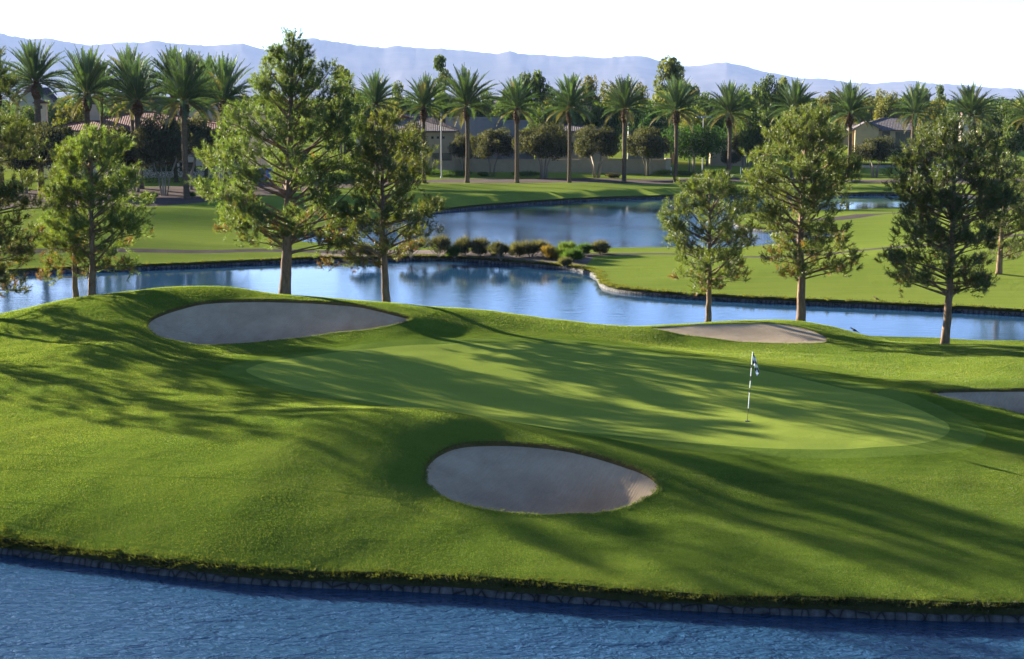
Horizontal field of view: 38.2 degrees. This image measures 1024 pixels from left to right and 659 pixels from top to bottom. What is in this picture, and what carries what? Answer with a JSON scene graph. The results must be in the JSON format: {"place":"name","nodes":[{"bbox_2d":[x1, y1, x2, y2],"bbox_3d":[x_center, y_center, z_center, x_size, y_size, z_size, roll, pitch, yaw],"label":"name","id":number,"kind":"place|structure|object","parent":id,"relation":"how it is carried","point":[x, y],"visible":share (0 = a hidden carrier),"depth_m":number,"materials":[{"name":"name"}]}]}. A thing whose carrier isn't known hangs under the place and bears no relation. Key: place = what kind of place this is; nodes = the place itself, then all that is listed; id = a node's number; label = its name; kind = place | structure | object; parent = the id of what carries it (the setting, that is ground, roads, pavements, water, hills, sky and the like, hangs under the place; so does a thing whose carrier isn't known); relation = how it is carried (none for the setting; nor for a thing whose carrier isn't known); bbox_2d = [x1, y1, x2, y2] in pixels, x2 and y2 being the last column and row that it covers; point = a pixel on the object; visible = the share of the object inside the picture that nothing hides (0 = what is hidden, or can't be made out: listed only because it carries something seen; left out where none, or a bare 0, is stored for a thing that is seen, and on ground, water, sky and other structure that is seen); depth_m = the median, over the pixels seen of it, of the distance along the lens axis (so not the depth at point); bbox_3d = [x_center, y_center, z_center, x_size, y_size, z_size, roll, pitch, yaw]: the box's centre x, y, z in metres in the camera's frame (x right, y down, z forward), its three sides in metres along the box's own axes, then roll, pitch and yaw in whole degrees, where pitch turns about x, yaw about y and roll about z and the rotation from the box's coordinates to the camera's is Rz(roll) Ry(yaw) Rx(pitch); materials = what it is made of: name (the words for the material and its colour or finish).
{"place":"outdoors","nodes":[
{"label":"outdoors","id":0,"kind":"place"},
{"bbox_2d":[1,180,419,208],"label":"road","id":1,"kind":"structure","parent":0,"point":[175,196],"depth_m":163.13,"materials":[{"name":"grey asphalt"}]},
{"bbox_2d":[0,133,49,192],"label":"olive tree","id":2,"kind":"object","parent":1,"relation":"on","point":[15,163],"visible":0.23,"depth_m":164.04,"materials":[{"name":"green plant"}]},
{"bbox_2d":[0,38,74,190],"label":"date palm","id":3,"kind":"object","parent":1,"relation":"on","point":[36,67],"visible":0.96,"depth_m":166.84,"materials":[{"name":"green plant"}]},
{"bbox_2d":[25,121,86,191],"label":"olive tree","id":4,"kind":"object","parent":1,"relation":"on","point":[57,135],"visible":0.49,"depth_m":161.88,"materials":[{"name":"green plant"}]},
{"bbox_2d":[76,121,131,193],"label":"olive tree","id":5,"kind":"object","parent":1,"relation":"on","point":[115,128],"visible":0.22,"depth_m":164.89,"materials":[{"name":"green plant"}]},
{"bbox_2d":[97,53,174,188],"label":"date palm","id":6,"kind":"object","parent":1,"relation":"on","point":[134,86],"visible":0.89,"depth_m":169.23,"materials":[{"name":"green plant"}]},
{"bbox_2d":[114,126,161,191],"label":"olive tree","id":7,"kind":"object","parent":1,"relation":"on","point":[133,157],"visible":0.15,"depth_m":165.15,"materials":[{"name":"green plant"}]},
{"bbox_2d":[132,113,191,195],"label":"olive tree","id":8,"kind":"object","parent":1,"relation":"on","point":[152,137],"visible":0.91,"depth_m":160.37,"materials":[{"name":"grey plant"}]},
{"bbox_2d":[141,47,227,199],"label":"date palm","id":9,"kind":"object","parent":1,"relation":"on","point":[183,86],"visible":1,"depth_m":153.46,"materials":[{"name":"green plant"}]},
{"bbox_2d":[175,113,218,188],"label":"olive tree","id":10,"kind":"object","parent":1,"relation":"on","point":[198,131],"visible":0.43,"depth_m":168.81,"materials":[{"name":"green plant"}]},
{"bbox_2d":[190,51,265,185],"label":"date palm","id":11,"kind":"object","parent":1,"relation":"on","point":[224,72],"visible":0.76,"depth_m":170.81,"materials":[{"name":"green plant"}]},
{"bbox_2d":[352,68,401,181],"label":"date palm","id":12,"kind":"object","parent":1,"relation":"on","point":[376,91],"visible":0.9,"depth_m":179.18,"materials":[{"name":"green plant"}]},
{"bbox_2d":[147,302,408,344],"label":"bunker sand","id":13,"kind":"structure","parent":0,"point":[226,323],"depth_m":64.67,"materials":[{"name":"beige sand"}]},
{"bbox_2d":[147,299,409,322],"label":"bunker lip","id":14,"kind":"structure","parent":0,"point":[283,301],"depth_m":65.46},
{"bbox_2d":[322,250,592,266],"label":"gravel bank ground","id":15,"kind":"structure","parent":0,"point":[586,260],"depth_m":105.63,"materials":[{"name":"gravel"}]},
{"bbox_2d":[418,234,453,257],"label":"shrub","id":16,"kind":"object","parent":15,"relation":"on","point":[441,244],"visible":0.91,"depth_m":106.39,"materials":[{"name":"green plant"}]},
{"bbox_2d":[469,235,490,255],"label":"shrub","id":17,"kind":"object","parent":15,"relation":"on","point":[478,247],"visible":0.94,"depth_m":106.38,"materials":[{"name":"green plant"}]},
{"bbox_2d":[485,239,510,260],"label":"shrub","id":18,"kind":"object","parent":15,"relation":"on","point":[498,248],"visible":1,"depth_m":104.40,"materials":[{"name":"green plant"}]},
{"bbox_2d":[0,253,1023,612],"bbox_3d":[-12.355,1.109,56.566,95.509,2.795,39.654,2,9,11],"label":"rough ground","id":19,"kind":"structure","parent":0,"point":[1008,448],"depth_m":40.11,"materials":[{"name":"green plant"}]},
{"bbox_2d":[0,45,63,297],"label":"pine tree","id":20,"kind":"object","parent":19,"relation":"on","point":[8,192],"visible":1,"depth_m":66.43,"materials":[{"name":"green plant"}]},
{"bbox_2d":[26,138,99,296],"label":"pine tree","id":21,"kind":"object","parent":19,"relation":"on","point":[52,241],"visible":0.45,"depth_m":68.41,"materials":[{"name":"green plant"}]},
{"bbox_2d":[37,122,156,295],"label":"pine tree","id":22,"kind":"object","parent":19,"relation":"on","point":[107,151],"visible":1,"depth_m":67.01,"materials":[{"name":"green plant"}]},
{"bbox_2d":[184,24,382,294],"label":"pine tree","id":23,"kind":"object","parent":19,"relation":"on","point":[294,167],"visible":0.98,"depth_m":66.14,"materials":[{"name":"green plant"}]},
{"bbox_2d":[310,108,448,301],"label":"pine tree","id":24,"kind":"object","parent":19,"relation":"on","point":[404,175],"visible":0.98,"depth_m":66.72,"materials":[{"name":"green plant"}]},
{"bbox_2d":[656,167,763,321],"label":"pine tree","id":25,"kind":"object","parent":19,"relation":"on","point":[725,232],"visible":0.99,"depth_m":67.67,"materials":[{"name":"green plant"}]},
{"bbox_2d":[738,102,868,321],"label":"pine tree","id":26,"kind":"object","parent":19,"relation":"on","point":[762,180],"visible":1,"depth_m":67.51,"materials":[{"name":"green plant"}]},
{"bbox_2d":[874,110,1023,343],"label":"pine tree","id":27,"kind":"object","parent":19,"relation":"on","point":[938,238],"visible":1,"depth_m":63.13,"materials":[{"name":"green plant"}]},
{"bbox_2d":[0,164,1023,658],"bbox_3d":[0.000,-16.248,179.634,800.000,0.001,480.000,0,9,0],"label":"water","id":28,"kind":"structure","parent":0,"point":[56,610],"depth_m":34.19,"materials":[{"name":"blue liquid"}]},
{"bbox_2d":[0,548,1023,622],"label":"stone edging","id":29,"kind":"object","parent":28,"relation":"in","point":[844,613],"visible":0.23,"depth_m":34.45,"materials":[{"name":"grey stone"}]},
{"bbox_2d":[9,258,1023,315],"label":"stone edging","id":30,"kind":"object","parent":28,"relation":"in","point":[603,286],"visible":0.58,"depth_m":89.81,"materials":[{"name":"stone"}]},
{"bbox_2d":[275,194,977,237],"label":"stone edging","id":31,"kind":"object","parent":28,"relation":"in","point":[736,225],"visible":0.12,"depth_m":167.30,"materials":[{"name":"grey stone"}]},
{"bbox_2d":[0,101,1023,308],"bbox_3d":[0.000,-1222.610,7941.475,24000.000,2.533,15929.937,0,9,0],"label":"ground","id":32,"kind":"structure","parent":0,"point":[190,226],"depth_m":114.05,"materials":[{"name":"green plant"}]},
{"bbox_2d":[15,87,59,117],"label":"house","id":33,"kind":"structure","parent":32,"relation":"on","point":[52,98],"depth_m":285.44,"materials":[{"name":"grey paint"}]},
{"bbox_2d":[51,99,83,125],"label":"broadleaf tree","id":34,"kind":"object","parent":32,"relation":"on","point":[63,117],"visible":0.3,"depth_m":226.52,"materials":[{"name":"green plant"}]},
{"bbox_2d":[44,44,122,179],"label":"date palm","id":35,"kind":"object","parent":32,"relation":"on","point":[89,69],"visible":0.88,"depth_m":170.98,"materials":[{"name":"green plant"}]},
{"bbox_2d":[73,54,123,176],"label":"date palm","id":36,"kind":"object","parent":32,"relation":"on","point":[101,106],"visible":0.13,"depth_m":187.50,"materials":[{"name":"green plant"}]},
{"bbox_2d":[101,41,157,177],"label":"date palm","id":37,"kind":"object","parent":32,"relation":"on","point":[128,52],"visible":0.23,"depth_m":185.48,"materials":[{"name":"green plant"}]},
{"bbox_2d":[32,98,243,178],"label":"clubhouse","id":38,"kind":"structure","parent":32,"relation":"on","point":[77,127],"depth_m":197.33,"materials":[{"name":"beige paint"}]},
{"bbox_2d":[146,45,197,182],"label":"date palm","id":39,"kind":"object","parent":32,"relation":"on","point":[165,61],"visible":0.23,"depth_m":184.23,"materials":[{"name":"green plant"}]},
{"bbox_2d":[130,165,214,182],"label":"hedge","id":40,"kind":"object","parent":32,"relation":"on","point":[176,168],"visible":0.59,"depth_m":185.78,"materials":[{"name":"green plant"}]},
{"bbox_2d":[161,50,243,181],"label":"date palm","id":41,"kind":"object","parent":32,"relation":"on","point":[207,62],"visible":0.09,"depth_m":186.79,"materials":[{"name":"green plant"}]},
{"bbox_2d":[228,105,277,164],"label":"house","id":42,"kind":"structure","parent":32,"relation":"on","point":[263,161],"depth_m":233.38,"materials":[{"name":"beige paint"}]},
{"bbox_2d":[326,64,358,161],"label":"broadleaf tree","id":43,"kind":"object","parent":32,"relation":"on","point":[351,93],"visible":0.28,"depth_m":246.85,"materials":[{"name":"green plant"}]},
{"bbox_2d":[376,120,428,183],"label":"olive tree","id":44,"kind":"object","parent":32,"relation":"on","point":[408,128],"visible":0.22,"depth_m":178.32,"materials":[{"name":"green plant"}]},
{"bbox_2d":[372,113,458,172],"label":"clubhouse","id":45,"kind":"structure","parent":32,"relation":"on","point":[433,131],"depth_m":211.02,"materials":[{"name":"beige paint"}]},
{"bbox_2d":[398,71,451,182],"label":"date palm","id":46,"kind":"object","parent":32,"relation":"on","point":[423,95],"visible":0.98,"depth_m":181.18,"materials":[{"name":"green plant"}]},
{"bbox_2d":[431,54,451,96],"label":"broadleaf tree","id":47,"kind":"object","parent":32,"relation":"on","point":[439,61],"visible":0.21,"depth_m":246.01,"materials":[{"name":"green plant"}]},
{"bbox_2d":[448,131,474,170],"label":"olive tree","id":48,"kind":"object","parent":32,"relation":"on","point":[458,144],"visible":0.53,"depth_m":205.50,"materials":[{"name":"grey plant"}]},
{"bbox_2d":[444,116,502,158],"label":"flat roof building","id":49,"kind":"structure","parent":32,"relation":"on","point":[478,124],"depth_m":229.86,"materials":[{"name":"grey paint"}]},
{"bbox_2d":[470,127,514,175],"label":"olive tree","id":50,"kind":"object","parent":32,"relation":"on","point":[487,144],"visible":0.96,"depth_m":200.79,"materials":[{"name":"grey plant"}]},
{"bbox_2d":[0,93,1022,135],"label":"woods","id":51,"kind":"object","parent":32,"relation":"on","point":[7,110],"visible":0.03,"depth_m":417.24,"materials":[{"name":"green plant"}]},
{"bbox_2d":[501,119,533,158],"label":"flat roof building","id":52,"kind":"structure","parent":32,"relation":"on","point":[509,125],"depth_m":227.95,"materials":[{"name":"grey paint"}]},
{"bbox_2d":[490,76,544,182],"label":"date palm","id":53,"kind":"object","parent":32,"relation":"on","point":[516,95],"visible":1,"depth_m":184.64,"materials":[{"name":"green plant"}]},
{"bbox_2d":[513,69,553,122],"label":"broadleaf tree","id":54,"kind":"object","parent":32,"relation":"on","point":[538,84],"visible":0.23,"depth_m":246.13,"materials":[{"name":"green plant"}]},
{"bbox_2d":[511,120,573,178],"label":"olive tree","id":55,"kind":"object","parent":32,"relation":"on","point":[539,143],"visible":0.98,"depth_m":194.43,"materials":[{"name":"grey plant"}]},
{"bbox_2d":[523,101,563,158],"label":"broadleaf tree","id":56,"kind":"object","parent":32,"relation":"on","point":[540,117],"visible":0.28,"depth_m":218.22,"materials":[{"name":"green plant"}]},
{"bbox_2d":[455,158,670,173],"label":"garden wall","id":57,"kind":"structure","parent":32,"relation":"on","point":[634,166],"depth_m":212.33,"materials":[{"name":"beige paint"}]},
{"bbox_2d":[541,72,601,182],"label":"date palm","id":58,"kind":"object","parent":32,"relation":"on","point":[570,97],"visible":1,"depth_m":184.24,"materials":[{"name":"green plant"}]},
{"bbox_2d":[535,124,607,158],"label":"service building","id":59,"kind":"structure","parent":32,"relation":"on","point":[576,156],"depth_m":224.58,"materials":[{"name":"beige paint"}]},
{"bbox_2d":[580,74,600,119],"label":"broadleaf tree","id":60,"kind":"object","parent":32,"relation":"on","point":[591,85],"visible":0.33,"depth_m":257.95,"materials":[{"name":"green plant"}]},
{"bbox_2d":[572,124,621,177],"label":"olive tree","id":61,"kind":"object","parent":32,"relation":"on","point":[603,142],"visible":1,"depth_m":197.56,"materials":[{"name":"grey plant"}]},
{"bbox_2d":[585,102,622,140],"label":"broadleaf tree","id":62,"kind":"object","parent":32,"relation":"on","point":[612,122],"visible":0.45,"depth_m":226.68,"materials":[{"name":"green plant"}]},
{"bbox_2d":[599,74,653,182],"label":"date palm","id":63,"kind":"object","parent":32,"relation":"on","point":[623,103],"visible":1,"depth_m":185.49,"materials":[{"name":"green plant"}]},
{"bbox_2d":[626,125,673,175],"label":"olive tree","id":64,"kind":"object","parent":32,"relation":"on","point":[646,142],"visible":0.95,"depth_m":203.46,"materials":[{"name":"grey plant"}]},
{"bbox_2d":[627,105,679,138],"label":"broadleaf tree","id":65,"kind":"object","parent":32,"relation":"on","point":[660,123],"visible":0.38,"depth_m":231.47,"materials":[{"name":"green plant"}]},
{"bbox_2d":[652,55,696,162],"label":"broadleaf tree","id":66,"kind":"object","parent":32,"relation":"on","point":[671,65],"visible":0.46,"depth_m":257.87,"materials":[{"name":"green plant"}]},
{"bbox_2d":[645,73,705,181],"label":"date palm","id":67,"kind":"object","parent":32,"relation":"on","point":[676,91],"visible":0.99,"depth_m":189.29,"materials":[{"name":"green plant"}]},
{"bbox_2d":[679,108,709,169],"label":"broadleaf tree","id":68,"kind":"object","parent":32,"relation":"on","point":[682,120],"visible":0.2,"depth_m":221.74,"materials":[{"name":"green plant"}]},
{"bbox_2d":[660,122,733,171],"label":"shade tree","id":69,"kind":"object","parent":32,"relation":"on","point":[701,147],"visible":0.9,"depth_m":204.72,"materials":[{"name":"green plant"}]},
{"bbox_2d":[692,91,726,165],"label":"broadleaf tree","id":70,"kind":"object","parent":32,"relation":"on","point":[708,110],"visible":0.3,"depth_m":245.94,"materials":[{"name":"green plant"}]},
{"bbox_2d":[709,133,745,165],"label":"house","id":71,"kind":"structure","parent":32,"relation":"on","point":[714,161],"depth_m":252.32,"materials":[{"name":"beige paint"}]},
{"bbox_2d":[702,80,756,178],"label":"date palm","id":72,"kind":"object","parent":32,"relation":"on","point":[728,102],"visible":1,"depth_m":193.55,"materials":[{"name":"green plant"}]},
{"bbox_2d":[725,90,757,169],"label":"broadleaf tree","id":73,"kind":"object","parent":32,"relation":"on","point":[751,104],"visible":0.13,"depth_m":228.45,"materials":[{"name":"green plant"}]},
{"bbox_2d":[739,81,770,164],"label":"broadleaf tree","id":74,"kind":"object","parent":32,"relation":"on","point":[762,97],"visible":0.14,"depth_m":256.25,"materials":[{"name":"green plant"}]},
{"bbox_2d":[736,104,774,164],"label":"broadleaf tree","id":75,"kind":"object","parent":32,"relation":"on","point":[748,139],"visible":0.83,"depth_m":218.86,"materials":[{"name":"green plant"}]},
{"bbox_2d":[757,73,789,162],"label":"broadleaf tree","id":76,"kind":"object","parent":32,"relation":"on","point":[765,86],"visible":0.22,"depth_m":260.58,"materials":[{"name":"green plant"}]},
{"bbox_2d":[768,76,820,177],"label":"date palm","id":77,"kind":"object","parent":32,"relation":"on","point":[797,90],"visible":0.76,"depth_m":196.88,"materials":[{"name":"green plant"}]},
{"bbox_2d":[820,78,878,176],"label":"date palm","id":78,"kind":"object","parent":32,"relation":"on","point":[850,103],"visible":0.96,"depth_m":201.18,"materials":[{"name":"green plant"}]},
{"bbox_2d":[852,135,902,177],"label":"olive tree","id":79,"kind":"object","parent":32,"relation":"on","point":[873,149],"visible":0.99,"depth_m":202.91,"materials":[{"name":"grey plant"}]},
{"bbox_2d":[873,88,901,119],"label":"broadleaf tree","id":80,"kind":"object","parent":32,"relation":"on","point":[885,109],"visible":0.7,"depth_m":314.71,"materials":[{"name":"green plant"}]},
{"bbox_2d":[847,117,957,150],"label":"house","id":81,"kind":"structure","parent":32,"relation":"on","point":[883,126],"depth_m":297.96,"materials":[{"name":"beige paint"}]},
{"bbox_2d":[889,81,939,173],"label":"date palm","id":82,"kind":"object","parent":32,"relation":"on","point":[916,95],"visible":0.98,"depth_m":205.04,"materials":[{"name":"green plant"}]},
{"bbox_2d":[916,100,949,168],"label":"broadleaf tree","id":83,"kind":"object","parent":32,"relation":"on","point":[935,113],"visible":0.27,"depth_m":237.04,"materials":[{"name":"green plant"}]},
{"bbox_2d":[942,80,1001,157],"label":"date palm","id":84,"kind":"object","parent":32,"relation":"on","point":[970,102],"visible":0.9,"depth_m":208.77,"materials":[{"name":"green plant"}]},
{"bbox_2d":[971,152,1023,274],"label":"pine tree","id":85,"kind":"object","parent":32,"relation":"on","point":[1015,245],"visible":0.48,"depth_m":90.08,"materials":[{"name":"green plant"}]},
{"bbox_2d":[976,101,1021,157],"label":"broadleaf tree","id":86,"kind":"object","parent":32,"relation":"on","point":[998,120],"visible":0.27,"depth_m":246.32,"materials":[{"name":"green plant"}]},
{"bbox_2d":[999,111,1023,170],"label":"broadleaf tree","id":87,"kind":"object","parent":32,"relation":"on","point":[1014,137],"visible":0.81,"depth_m":232.09,"materials":[{"name":"green plant"}]},
{"bbox_2d":[1004,91,1023,129],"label":"date palm","id":88,"kind":"object","parent":32,"relation":"on","point":[1018,116],"visible":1,"depth_m":210.05,"materials":[{"name":"green plant"}]},
{"bbox_2d":[0,33,1023,100],"bbox_3d":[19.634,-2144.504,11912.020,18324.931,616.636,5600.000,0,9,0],"label":"mountains","id":89,"kind":"structure","parent":0,"point":[402,64],"depth_m":11908.46,"materials":[{"name":"blue stone"}]},
{"bbox_2d":[0,536,1023,614],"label":"island bank ground","id":90,"kind":"structure","parent":0,"point":[873,607],"depth_m":34.31,"materials":[{"name":"soil"}]},
{"bbox_2d":[0,234,1023,257],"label":"cart path","id":91,"kind":"structure","parent":0,"point":[226,251],"depth_m":107.64,"materials":[{"name":"concrete"}]},
{"bbox_2d":[0,0,1023,89],"label":"sky","id":92,"kind":"structure","parent":0,"point":[954,42],"materials":[{"name":"white"}]},
{"bbox_2d":[8,255,1023,312],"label":"bank ground","id":93,"kind":"structure","parent":0,"point":[687,294],"depth_m":88.59,"materials":[{"name":"soil"}]},
{"bbox_2d":[425,441,655,482],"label":"bunker lip","id":94,"kind":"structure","parent":0,"point":[545,446],"depth_m":42.25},
{"bbox_2d":[425,446,656,513],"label":"bunker sand","id":95,"kind":"structure","parent":0,"point":[515,479],"depth_m":41.19,"materials":[{"name":"beige sand"}]},
{"bbox_2d":[246,342,949,448],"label":"putting green ground","id":96,"kind":"structure","parent":0,"point":[600,390],"depth_m":51.95,"materials":[{"name":"green plant"}]},
{"bbox_2d":[219,338,985,458],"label":"green fringe","id":97,"kind":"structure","parent":0,"point":[963,433],"depth_m":49.89,"materials":[{"name":"green plant"}]},
{"bbox_2d":[263,192,1020,236],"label":"bank ground","id":98,"kind":"structure","parent":0,"point":[491,204],"depth_m":168.59,"materials":[{"name":"soil"}]},
{"bbox_2d":[426,178,1022,183],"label":"road","id":99,"kind":"structure","parent":0,"point":[634,181],"depth_m":191.95,"materials":[{"name":"grey asphalt"}]},
{"bbox_2d":[432,63,501,182],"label":"date palm","id":100,"kind":"object","parent":99,"relation":"on","point":[465,94],"visible":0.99,"depth_m":183.36,"materials":[{"name":"green plant"}]},
{"bbox_2d":[652,323,825,342],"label":"bunker sand","id":101,"kind":"structure","parent":0,"point":[766,332],"depth_m":65.41,"materials":[{"name":"beige sand"}]},
{"bbox_2d":[930,388,1023,393],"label":"bunker lip","id":102,"kind":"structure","parent":0,"point":[987,390],"depth_m":51.43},
{"bbox_2d":[935,392,1023,413],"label":"bunker sand","id":103,"kind":"structure","parent":0,"point":[1012,401],"depth_m":51.20,"materials":[{"name":"beige sand"}]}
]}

